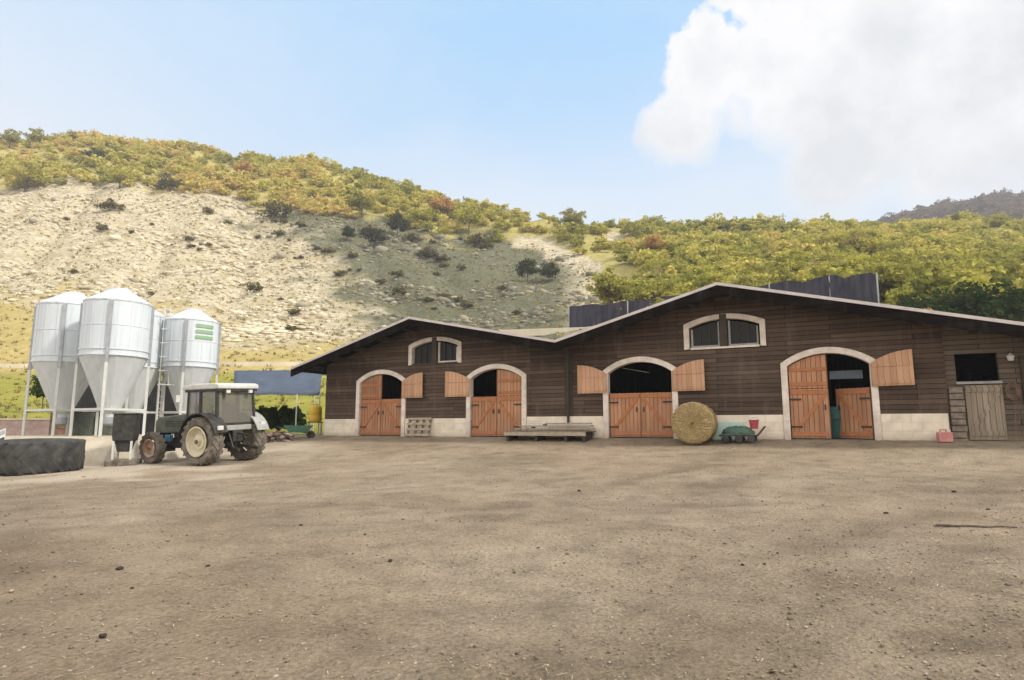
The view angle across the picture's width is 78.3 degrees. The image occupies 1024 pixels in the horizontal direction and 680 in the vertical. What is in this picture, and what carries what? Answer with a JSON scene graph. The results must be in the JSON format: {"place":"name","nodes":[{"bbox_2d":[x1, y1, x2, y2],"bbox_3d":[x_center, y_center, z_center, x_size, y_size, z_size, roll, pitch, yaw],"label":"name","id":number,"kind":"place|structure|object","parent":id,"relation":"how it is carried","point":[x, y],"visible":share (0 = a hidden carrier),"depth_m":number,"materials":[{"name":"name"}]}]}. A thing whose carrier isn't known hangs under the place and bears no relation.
{"place":"outdoors","nodes":[
{"label":"outdoors","id":0,"kind":"place"},
{"bbox_2d":[48,413,65,434],"bbox_3d":[-19.748,3.639,27.359,0.620,0.970,0.620,2,-8,-11],"label":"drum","id":1,"kind":"object","parent":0,"point":[59,430],"visible":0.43,"depth_m":27.13,"materials":[{"name":"metal"}]},
{"bbox_2d":[0,139,1022,433],"bbox_3d":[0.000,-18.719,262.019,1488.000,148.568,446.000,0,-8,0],"label":"hillside","id":2,"kind":"structure","parent":0,"point":[548,243],"depth_m":146.52,"materials":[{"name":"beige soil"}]},
{"bbox_2d":[0,128,23,148],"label":"tree","id":3,"kind":"object","parent":2,"relation":"on","point":[14,135],"visible":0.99,"depth_m":245.37,"materials":[{"name":"green plant"}]},
{"bbox_2d":[0,157,51,191],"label":"tree","id":4,"kind":"object","parent":2,"relation":"on","point":[30,175],"visible":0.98,"depth_m":200.38,"materials":[{"name":"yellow plant"}]},
{"bbox_2d":[23,127,56,147],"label":"tree","id":5,"kind":"object","parent":2,"relation":"on","point":[37,134],"visible":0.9,"depth_m":253.53,"materials":[{"name":"green plant"}]},
{"bbox_2d":[78,146,106,159],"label":"bush","id":6,"kind":"object","parent":2,"relation":"on","point":[96,152],"visible":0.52,"depth_m":221.38,"materials":[{"name":"green plant"}]},
{"bbox_2d":[92,198,125,210],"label":"shrub","id":7,"kind":"object","parent":2,"relation":"on","point":[111,205],"visible":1,"depth_m":175.33,"materials":[{"name":"green plant"}]},
{"bbox_2d":[105,166,137,188],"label":"tree","id":8,"kind":"object","parent":2,"relation":"on","point":[119,176],"visible":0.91,"depth_m":195.79,"materials":[{"name":"plant"}]},
{"bbox_2d":[0,362,302,367],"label":"roadside wall","id":9,"kind":"structure","parent":2,"relation":"on","point":[221,363],"depth_m":76.64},
{"bbox_2d":[152,172,183,190],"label":"bush","id":10,"kind":"object","parent":2,"relation":"on","point":[163,182],"visible":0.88,"depth_m":197.39,"materials":[{"name":"green plant"}]},
{"bbox_2d":[232,160,253,177],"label":"bush","id":11,"kind":"object","parent":2,"relation":"on","point":[244,166],"visible":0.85,"depth_m":220.61,"materials":[{"name":"plant"}]},
{"bbox_2d":[257,199,293,217],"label":"bush","id":12,"kind":"object","parent":2,"relation":"on","point":[274,208],"visible":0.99,"depth_m":179.56,"materials":[{"name":"green plant"}]},
{"bbox_2d":[0,178,611,353],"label":"loose rocks","id":13,"kind":"object","parent":2,"relation":"on","point":[252,326],"visible":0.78,"depth_m":133.69,"materials":[{"name":"stone"}]},
{"bbox_2d":[341,225,355,241],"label":"bush","id":14,"kind":"object","parent":2,"relation":"on","point":[346,231],"visible":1,"depth_m":162.00,"materials":[{"name":"green plant"}]},
{"bbox_2d":[342,190,383,216],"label":"bush","id":15,"kind":"object","parent":2,"relation":"on","point":[359,200],"visible":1,"depth_m":184.71,"materials":[{"name":"green plant"}]},
{"bbox_2d":[363,227,389,246],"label":"bush","id":16,"kind":"object","parent":2,"relation":"on","point":[373,236],"visible":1,"depth_m":162.44,"materials":[{"name":"green plant"}]},
{"bbox_2d":[384,212,410,237],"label":"tree","id":17,"kind":"object","parent":2,"relation":"on","point":[397,217],"visible":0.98,"depth_m":171.93,"materials":[{"name":"green plant"}]},
{"bbox_2d":[410,205,432,227],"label":"tree","id":18,"kind":"object","parent":2,"relation":"on","point":[424,215],"visible":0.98,"depth_m":186.68,"materials":[{"name":"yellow plant"}]},
{"bbox_2d":[414,245,438,258],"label":"shrub","id":19,"kind":"object","parent":2,"relation":"on","point":[426,252],"visible":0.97,"depth_m":161.75,"materials":[{"name":"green plant"}]},
{"bbox_2d":[428,195,455,214],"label":"tree","id":20,"kind":"object","parent":2,"relation":"on","point":[443,204],"visible":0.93,"depth_m":201.58,"materials":[{"name":"orange plant"}]},
{"bbox_2d":[454,201,481,233],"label":"tree","id":21,"kind":"object","parent":2,"relation":"on","point":[474,218],"visible":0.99,"depth_m":189.17,"materials":[{"name":"green plant"}]},
{"bbox_2d":[465,232,492,245],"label":"shrub","id":22,"kind":"object","parent":2,"relation":"on","point":[477,240],"visible":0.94,"depth_m":174.40,"materials":[{"name":"green plant"}]},
{"bbox_2d":[0,129,1023,305],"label":"woodland","id":23,"kind":"object","parent":2,"relation":"on","point":[700,239],"visible":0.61,"depth_m":188.90,"materials":[{"name":"green plant"}]},
{"bbox_2d":[515,258,540,281],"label":"bush","id":24,"kind":"object","parent":2,"relation":"on","point":[525,266],"visible":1,"depth_m":138.73,"materials":[{"name":"green plant"}]},
{"bbox_2d":[500,327,587,335],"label":"terrace wall","id":25,"kind":"structure","parent":2,"relation":"on","point":[538,332],"depth_m":75.20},
{"bbox_2d":[539,262,560,282],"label":"bush","id":26,"kind":"object","parent":2,"relation":"on","point":[547,270],"visible":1,"depth_m":137.00,"materials":[{"name":"green plant"}]},
{"bbox_2d":[558,207,586,223],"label":"tree","id":27,"kind":"object","parent":2,"relation":"on","point":[575,217],"visible":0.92,"depth_m":196.06,"materials":[{"name":"green plant"}]},
{"bbox_2d":[586,267,634,303],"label":"tree","id":28,"kind":"object","parent":2,"relation":"on","point":[604,282],"visible":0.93,"depth_m":83.65,"materials":[{"name":"green plant"}]},
{"bbox_2d":[604,277,633,299],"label":"tree","id":29,"kind":"object","parent":2,"relation":"on","point":[623,283],"visible":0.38,"depth_m":84.76,"materials":[{"name":"green plant"}]},
{"bbox_2d":[623,286,654,300],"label":"tree","id":30,"kind":"object","parent":2,"relation":"on","point":[632,296],"visible":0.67,"depth_m":74.89,"materials":[{"name":"green plant"}]},
{"bbox_2d":[636,259,662,274],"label":"tree","id":31,"kind":"object","parent":2,"relation":"on","point":[644,268],"visible":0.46,"depth_m":115.29,"materials":[{"name":"green plant"}]},
{"bbox_2d":[642,234,666,253],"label":"tree","id":32,"kind":"object","parent":2,"relation":"on","point":[652,241],"visible":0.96,"depth_m":133.53,"materials":[{"name":"orange plant"}]},
{"bbox_2d":[648,278,677,297],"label":"tree","id":33,"kind":"object","parent":2,"relation":"on","point":[670,284],"visible":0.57,"depth_m":74.31,"materials":[{"name":"green plant"}]},
{"bbox_2d":[665,260,689,272],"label":"tree","id":34,"kind":"object","parent":2,"relation":"on","point":[678,267],"visible":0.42,"depth_m":101.89,"materials":[{"name":"green plant"}]},
{"bbox_2d":[697,271,728,283],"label":"tree","id":35,"kind":"object","parent":2,"relation":"on","point":[717,278],"visible":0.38,"depth_m":80.17,"materials":[{"name":"green plant"}]},
{"bbox_2d":[568,272,879,327],"bbox_3d":[21.177,-2.772,67.558,32.218,4.580,6.036,-6,-10,35],"label":"netting fence","id":36,"kind":"object","parent":2,"relation":"on","point":[860,287],"visible":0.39,"depth_m":60.66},
{"bbox_2d":[733,270,766,286],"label":"tree","id":37,"kind":"object","parent":2,"relation":"on","point":[742,280],"visible":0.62,"depth_m":67.15,"materials":[{"name":"green plant"}]},
{"bbox_2d":[741,262,769,275],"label":"tree","id":38,"kind":"object","parent":2,"relation":"on","point":[759,269],"visible":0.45,"depth_m":87.53,"materials":[{"name":"green plant"}]},
{"bbox_2d":[769,265,794,281],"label":"tree","id":39,"kind":"object","parent":2,"relation":"on","point":[780,277],"visible":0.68,"depth_m":76.60,"materials":[{"name":"green plant"}]},
{"bbox_2d":[769,253,798,268],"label":"tree","id":40,"kind":"object","parent":2,"relation":"on","point":[779,259],"visible":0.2,"depth_m":95.74,"materials":[{"name":"green plant"}]},
{"bbox_2d":[778,254,810,272],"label":"tree","id":41,"kind":"object","parent":2,"relation":"on","point":[795,265],"visible":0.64,"depth_m":90.79,"materials":[{"name":"green plant"}]},
{"bbox_2d":[843,230,874,249],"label":"tree","id":42,"kind":"object","parent":2,"relation":"on","point":[845,242],"visible":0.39,"depth_m":114.88,"materials":[{"name":"green plant"}]},
{"bbox_2d":[845,252,891,270],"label":"tree","id":43,"kind":"object","parent":2,"relation":"on","point":[856,260],"visible":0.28,"depth_m":73.28,"materials":[{"name":"green plant"}]},
{"bbox_2d":[855,237,885,254],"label":"tree","id":44,"kind":"object","parent":2,"relation":"on","point":[866,247],"visible":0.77,"depth_m":112.78,"materials":[{"name":"green plant"}]},
{"bbox_2d":[855,257,889,273],"bbox_3d":[37.497,-5.447,63.580,4.204,6.169,4.874,6,-10,-39],"label":"tree","id":45,"kind":"object","parent":2,"relation":"on","point":[871,263],"visible":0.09,"depth_m":63.82,"materials":[{"name":"green plant"}]},
{"bbox_2d":[875,241,902,253],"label":"tree","id":46,"kind":"object","parent":2,"relation":"on","point":[889,245],"visible":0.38,"depth_m":104.75,"materials":[{"name":"green plant"}]},
{"bbox_2d":[872,261,924,293],"bbox_3d":[34.876,-4.359,57.441,4.214,6.121,5.049,2,-8,-16],"label":"tree","id":47,"kind":"object","parent":2,"relation":"on","point":[887,271],"visible":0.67,"depth_m":57.26,"materials":[{"name":"green plant"}]},
{"bbox_2d":[896,292,933,308],"bbox_3d":[33.721,-2.216,52.983,3.326,3.638,3.232,-3,-8,22],"label":"tree","id":48,"kind":"object","parent":2,"relation":"on","point":[906,301],"visible":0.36,"depth_m":52.52,"materials":[{"name":"green plant"}]},
{"bbox_2d":[908,259,950,279],"bbox_3d":[40.374,-4.628,61.010,4.390,5.968,5.261,-7,-11,43],"label":"tree","id":49,"kind":"object","parent":2,"relation":"on","point":[936,269],"visible":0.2,"depth_m":60.04,"materials":[{"name":"green plant"}]},
{"bbox_2d":[916,236,958,251],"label":"tree","id":50,"kind":"object","parent":2,"relation":"on","point":[937,241],"visible":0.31,"depth_m":105.81,"materials":[{"name":"green plant"}]},
{"bbox_2d":[913,288,986,315],"bbox_3d":[34.161,-1.123,49.409,5.770,5.834,5.193,-1,-8,8],"label":"tree","id":51,"kind":"object","parent":2,"relation":"on","point":[935,307],"visible":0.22,"depth_m":48.66,"materials":[{"name":"green plant"}]},
{"bbox_2d":[932,279,1023,318],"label":"tree","id":52,"kind":"object","parent":2,"relation":"on","point":[980,293],"visible":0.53,"depth_m":47.35,"materials":[{"name":"green plant"}]},
{"bbox_2d":[976,240,1013,259],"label":"tree","id":53,"kind":"object","parent":2,"relation":"on","point":[1001,246],"visible":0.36,"depth_m":97.36,"materials":[{"name":"green plant"}]},
{"bbox_2d":[973,287,1023,321],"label":"tree","id":54,"kind":"object","parent":2,"relation":"on","point":[1017,295],"visible":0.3,"depth_m":46.22,"materials":[{"name":"green plant"}]},
{"bbox_2d":[983,259,1023,280],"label":"tree","id":55,"kind":"object","parent":2,"relation":"on","point":[1013,267],"visible":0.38,"depth_m":65.01,"materials":[{"name":"green plant"}]},
{"bbox_2d":[0,434,1023,679],"bbox_3d":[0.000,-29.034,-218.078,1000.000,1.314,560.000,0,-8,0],"label":"ground","id":56,"kind":"structure","parent":0,"point":[368,464],"depth_m":7.08,"materials":[{"name":"gravel"}]},
{"bbox_2d":[0,419,65,434],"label":"block wall","id":57,"kind":"structure","parent":56,"relation":"on","point":[32,426],"depth_m":32.17,"materials":[{"name":"concrete"}]},
{"bbox_2d":[29,375,45,408],"bbox_3d":[-34.814,4.605,46.805,1.839,4.428,2.082,-7,-10,41],"label":"tree","id":58,"kind":"object","parent":56,"relation":"on","point":[38,392],"visible":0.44,"depth_m":46.30,"materials":[{"name":"green plant"}]},
{"bbox_2d":[0,438,85,474],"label":"loader tyre","id":59,"kind":"object","parent":56,"relation":"on","point":[35,456],"visible":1,"depth_m":18.47,"materials":[{"name":"black rubber"}]},
{"bbox_2d":[104,412,141,466],"bbox_3d":[-13.201,3.429,21.483,0.920,1.890,0.800,2,-8,-14],"label":"feed hopper","id":60,"kind":"object","parent":56,"relation":"on","point":[125,430],"visible":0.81,"depth_m":21.25,"materials":[{"name":"paint"}]},
{"bbox_2d":[5,434,241,464],"bbox_3d":[-16.997,4.691,26.130,10.392,1.450,9.948,0,-8,0],"label":"concrete pad","id":61,"kind":"object","parent":56,"relation":"on","point":[98,450],"visible":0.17,"depth_m":22.47,"materials":[{"name":"beige concrete"}]},
{"bbox_2d":[21,292,98,435],"bbox_3d":[-17.901,0.909,25.313,2.370,5.820,2.360,0,-8,0],"label":"feed silo","id":62,"kind":"object","parent":61,"relation":"on","point":[53,345],"visible":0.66,"depth_m":24.49,"materials":[{"name":"paint"}]},
{"bbox_2d":[72,411,99,435],"bbox_3d":[-17.713,3.422,26.077,0.810,1.050,0.680,2,-8,-11],"label":"feed box","id":63,"kind":"object","parent":61,"relation":"on","point":[83,423],"visible":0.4,"depth_m":25.80,"materials":[{"name":"metal"}]},
{"bbox_2d":[68,287,154,436],"bbox_3d":[-15.255,0.794,24.118,2.350,5.720,2.340,0,-8,0],"label":"feed silo","id":64,"kind":"object","parent":61,"relation":"on","point":[114,341],"visible":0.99,"depth_m":23.44,"materials":[{"name":"paint"}]},
{"bbox_2d":[122,306,180,431],"bbox_3d":[-16.701,1.232,28.132,2.825,5.950,2.259,-6,-10,35],"label":"feed silo","id":65,"kind":"object","parent":61,"relation":"on","point":[135,399],"visible":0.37,"depth_m":28.01,"materials":[{"name":"paint"}]},
{"bbox_2d":[154,309,220,431],"bbox_3d":[-14.817,1.411,28.878,2.389,5.800,2.389,0,-8,0],"label":"feed silo","id":66,"kind":"object","parent":61,"relation":"on","point":[191,347],"visible":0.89,"depth_m":28.14,"materials":[{"name":"paint"}]},
{"bbox_2d":[68,380,198,434],"bbox_3d":[-19.794,3.744,33.402,5.809,3.174,2.600,0,-8,0],"label":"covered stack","id":67,"kind":"object","parent":56,"relation":"on","point":[87,400],"visible":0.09,"depth_m":32.34,"materials":[{"name":"black plastic"}]},
{"bbox_2d":[139,383,268,465],"bbox_3d":[-10.773,2.911,21.924,4.578,2.689,2.250,-4,-6,26],"label":"tractor","id":68,"kind":"object","parent":56,"relation":"on","point":[232,428],"visible":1,"depth_m":21.29,"materials":[{"name":"metal"}]},
{"bbox_2d":[239,404,306,430],"bbox_3d":[-13.211,4.288,34.603,4.179,1.509,1.524,-2,-8,12],"label":"hedge","id":69,"kind":"object","parent":56,"relation":"on","point":[275,417],"visible":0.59,"depth_m":34.20,"materials":[{"name":"green plant"}]},
{"bbox_2d":[234,370,321,434],"bbox_3d":[-13.078,3.538,34.426,7.108,4.204,4.082,-1,-8,6],"label":"tarp shelter","id":70,"kind":"object","parent":56,"relation":"on","point":[277,382],"visible":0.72,"depth_m":34.68,"materials":[{"name":"fabric"}]},
{"bbox_2d":[265,430,294,441],"bbox_3d":[-10.830,4.467,28.891,2.068,0.625,1.827,0,-8,0],"label":"rubble","id":71,"kind":"object","parent":56,"relation":"on","point":[283,436],"visible":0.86,"depth_m":28.39,"materials":[{"name":"beige stone"}]},
{"bbox_2d":[277,425,314,438],"bbox_3d":[-9.975,4.256,29.073,1.695,0.622,0.720,1,-8,-10],"label":"wheelbarrow","id":72,"kind":"object","parent":56,"relation":"on","point":[300,428],"visible":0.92,"depth_m":28.88,"materials":[{"name":"green plastic"}]},
{"bbox_2d":[307,422,322,434],"bbox_3d":[-9.922,4.493,31.683,0.760,0.760,0.660,2,-8,-17],"label":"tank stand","id":73,"kind":"object","parent":56,"relation":"on","point":[320,426],"visible":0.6,"depth_m":31.48,"materials":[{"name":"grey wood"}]},
{"bbox_2d":[309,404,321,421],"bbox_3d":[-9.922,3.676,31.796,0.620,0.890,0.616,2,-8,-17],"label":"yellow tank","id":74,"kind":"object","parent":73,"relation":"on","point":[315,412],"visible":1,"depth_m":31.55,"materials":[{"name":"plastic"}]},
{"bbox_2d":[405,418,431,436],"bbox_3d":[-4.018,3.778,27.160,1.240,0.854,0.254,-4,-9,27],"label":"wooden pallet","id":75,"kind":"object","parent":56,"relation":"on","point":[415,429],"visible":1,"depth_m":27.12,"materials":[{"name":"grey wood"}]},
{"bbox_2d":[504,431,595,442],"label":"wooden platform","id":76,"kind":"structure","parent":56,"relation":"on","point":[567,435],"depth_m":23.47,"materials":[{"name":"grey wood"}]},
{"bbox_2d":[515,423,594,429],"bbox_3d":[1.609,3.311,24.196,3.250,0.251,0.250,-4,-9,27],"label":"plank stack","id":77,"kind":"object","parent":76,"relation":"on","point":[534,426],"visible":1,"depth_m":23.97,"materials":[{"name":"brown wood"}]},
{"bbox_2d":[291,282,1023,440],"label":"barn","id":78,"kind":"structure","parent":56,"relation":"on","point":[769,359],"depth_m":22.45,"materials":[{"name":"wood"}]},
{"bbox_2d":[360,399,381,434],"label":"door","id":79,"kind":"structure","parent":78,"relation":"in","point":[370,424],"depth_m":28.66,"materials":[{"name":"brown wood"}]},
{"bbox_2d":[361,375,382,398],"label":"door","id":80,"kind":"structure","parent":78,"relation":"in","point":[372,387],"depth_m":28.83,"materials":[{"name":"brown wood"}]},
{"bbox_2d":[381,399,400,434],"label":"door","id":81,"kind":"structure","parent":78,"relation":"in","point":[390,408],"depth_m":28.16,"materials":[{"name":"brown wood"}]},
{"bbox_2d":[408,337,461,365],"bbox_3d":[-3.339,0.474,27.538,2.740,1.210,0.265,-4,-9,27],"label":"window","id":82,"kind":"structure","parent":78,"relation":"in","point":[437,352],"depth_m":27.45,"materials":[{"name":"wood"}]},
{"bbox_2d":[471,396,496,435],"bbox_3d":[-1.160,3.153,26.028,1.155,1.610,0.110,-4,-9,27],"label":"door","id":83,"kind":"structure","parent":78,"relation":"in","point":[484,409],"depth_m":26.01,"materials":[{"name":"brown wood"}]},
{"bbox_2d":[497,396,521,435],"bbox_3d":[-0.113,3.080,25.503,1.155,1.610,0.110,-4,-9,27],"label":"door","id":84,"kind":"structure","parent":78,"relation":"in","point":[509,408],"depth_m":25.53,"materials":[{"name":"brown wood"}]},
{"bbox_2d":[497,370,521,395],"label":"door","id":85,"kind":"structure","parent":78,"relation":"in","point":[509,383],"depth_m":25.70,"materials":[{"name":"brown wood"}]},
{"bbox_2d":[609,393,640,436],"bbox_3d":[4.188,2.783,23.347,1.155,1.610,0.110,-4,-9,27],"label":"door","id":86,"kind":"structure","parent":78,"relation":"in","point":[625,409],"depth_m":23.33,"materials":[{"name":"brown wood"}]},
{"bbox_2d":[640,392,673,436],"bbox_3d":[5.240,2.710,22.819,1.155,1.610,0.110,-4,-9,27],"label":"door","id":87,"kind":"structure","parent":78,"relation":"in","point":[656,408],"depth_m":22.81,"materials":[{"name":"brown wood"}]},
{"bbox_2d":[683,313,765,349],"bbox_3d":[7.447,-0.307,22.132,2.740,1.220,0.265,-4,-9,27],"label":"window","id":88,"kind":"structure","parent":78,"relation":"in","point":[715,335],"depth_m":22.04,"materials":[{"name":"wood"}]},
{"bbox_2d":[788,354,827,388],"bbox_3d":[9.749,1.044,20.762,1.153,1.088,0.076,-4,-9,27],"label":"door","id":89,"kind":"structure","parent":78,"relation":"in","point":[810,372],"depth_m":20.72,"materials":[{"name":"brown wood"}]},
{"bbox_2d":[789,388,831,437],"bbox_3d":[9.742,2.398,20.560,1.155,1.610,0.110,-4,-9,27],"label":"door","id":90,"kind":"structure","parent":78,"relation":"in","point":[810,409],"depth_m":20.55,"materials":[{"name":"brown wood"}]},
{"bbox_2d":[829,370,862,378],"bbox_3d":[11.376,1.183,21.448,1.000,0.280,0.040,-4,-9,27],"label":"hanging board","id":91,"kind":"object","parent":78,"relation":"hanging from","point":[852,374],"visible":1,"depth_m":21.42,"materials":[{"name":"grey metal"}]},
{"bbox_2d":[835,387,873,438],"bbox_3d":[11.014,2.361,20.288,0.110,1.610,1.155,4,-9,-29],"label":"door","id":92,"kind":"structure","parent":78,"relation":"in","point":[854,405],"depth_m":20.23,"materials":[{"name":"brown wood"}]},
{"bbox_2d":[964,385,1007,439],"bbox_3d":[13.897,2.124,18.462,0.900,1.600,0.080,-4,-9,27],"label":"door","id":93,"kind":"structure","parent":78,"relation":"in","point":[986,417],"depth_m":18.44,"materials":[{"name":"brown wood"}]},
{"bbox_2d":[1005,382,1021,428],"bbox_3d":[14.451,1.879,18.099,0.373,1.328,0.137,-4,-9,27],"label":"hanging rope","id":94,"kind":"object","parent":78,"relation":"hanging from","point":[1017,395],"visible":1,"depth_m":18.09,"materials":[{"name":"fabric"}]},
{"bbox_2d":[671,402,717,444],"bbox_3d":[6.159,2.794,21.187,1.538,1.551,1.321,-3,-9,24],"label":"hay bale","id":95,"kind":"object","parent":56,"relation":"on","point":[694,422],"visible":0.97,"depth_m":20.69,"materials":[{"name":"plant"}]},
{"bbox_2d":[713,422,743,439],"bbox_3d":[7.350,3.101,21.425,1.000,0.606,0.198,-4,-9,27],"label":"mint panel","id":96,"kind":"object","parent":56,"relation":"on","point":[721,427],"visible":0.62,"depth_m":21.49,"materials":[{"name":"teal plastic"}]},
{"bbox_2d":[719,426,765,442],"bbox_3d":[7.586,3.100,20.688,1.420,0.539,0.732,-4,-9,27],"label":"hand cart","id":97,"kind":"object","parent":56,"relation":"on","point":[725,438],"visible":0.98,"depth_m":20.43,"materials":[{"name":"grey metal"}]},
{"bbox_2d":[721,425,754,433],"bbox_3d":[7.442,2.959,20.752,1.070,0.292,0.584,-4,-9,27],"label":"tarp heap","id":98,"kind":"object","parent":97,"relation":"on","point":[735,429],"visible":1,"depth_m":20.56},
{"bbox_2d":[829,406,840,437],"bbox_3d":[10.749,2.725,20.990,0.720,1.060,0.720,0,-8,0],"label":"feed bin","id":99,"kind":"object","parent":56,"relation":"on","point":[835,419],"visible":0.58,"depth_m":20.70,"materials":[{"name":"teal plastic"}]},
{"bbox_2d":[936,429,953,441],"bbox_3d":[12.745,2.819,18.543,0.380,0.385,0.220,-1,-8,10],"label":"fuel can","id":100,"kind":"object","parent":56,"relation":"on","point":[945,436],"visible":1,"depth_m":18.44,"materials":[{"name":"red plastic"}]},
{"bbox_2d":[936,524,1016,527],"bbox_3d":[6.339,2.548,8.601,0.954,0.039,0.083,-2,-8,14],"label":"stick","id":101,"kind":"object","parent":56,"relation":"on","point":[950,525],"visible":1,"depth_m":8.63,"materials":[{"name":"brown wood"}]},
{"bbox_2d":[0,444,1023,679],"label":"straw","id":102,"kind":"object","parent":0,"point":[390,581],"visible":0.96,"depth_m":5.85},
{"bbox_2d":[0,0,1023,227],"label":"sky","id":103,"kind":"structure","parent":0,"point":[861,110],"materials":[{"name":"blue"}]},
{"bbox_3d":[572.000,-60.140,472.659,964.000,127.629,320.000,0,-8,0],"label":"far ridge","id":104,"kind":"structure","parent":0,"visible":0},
{"bbox_2d":[877,187,1023,222],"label":"woodland","id":105,"kind":"object","parent":104,"relation":"on","point":[1009,203],"visible":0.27,"depth_m":428.95,"materials":[{"name":"plant"}]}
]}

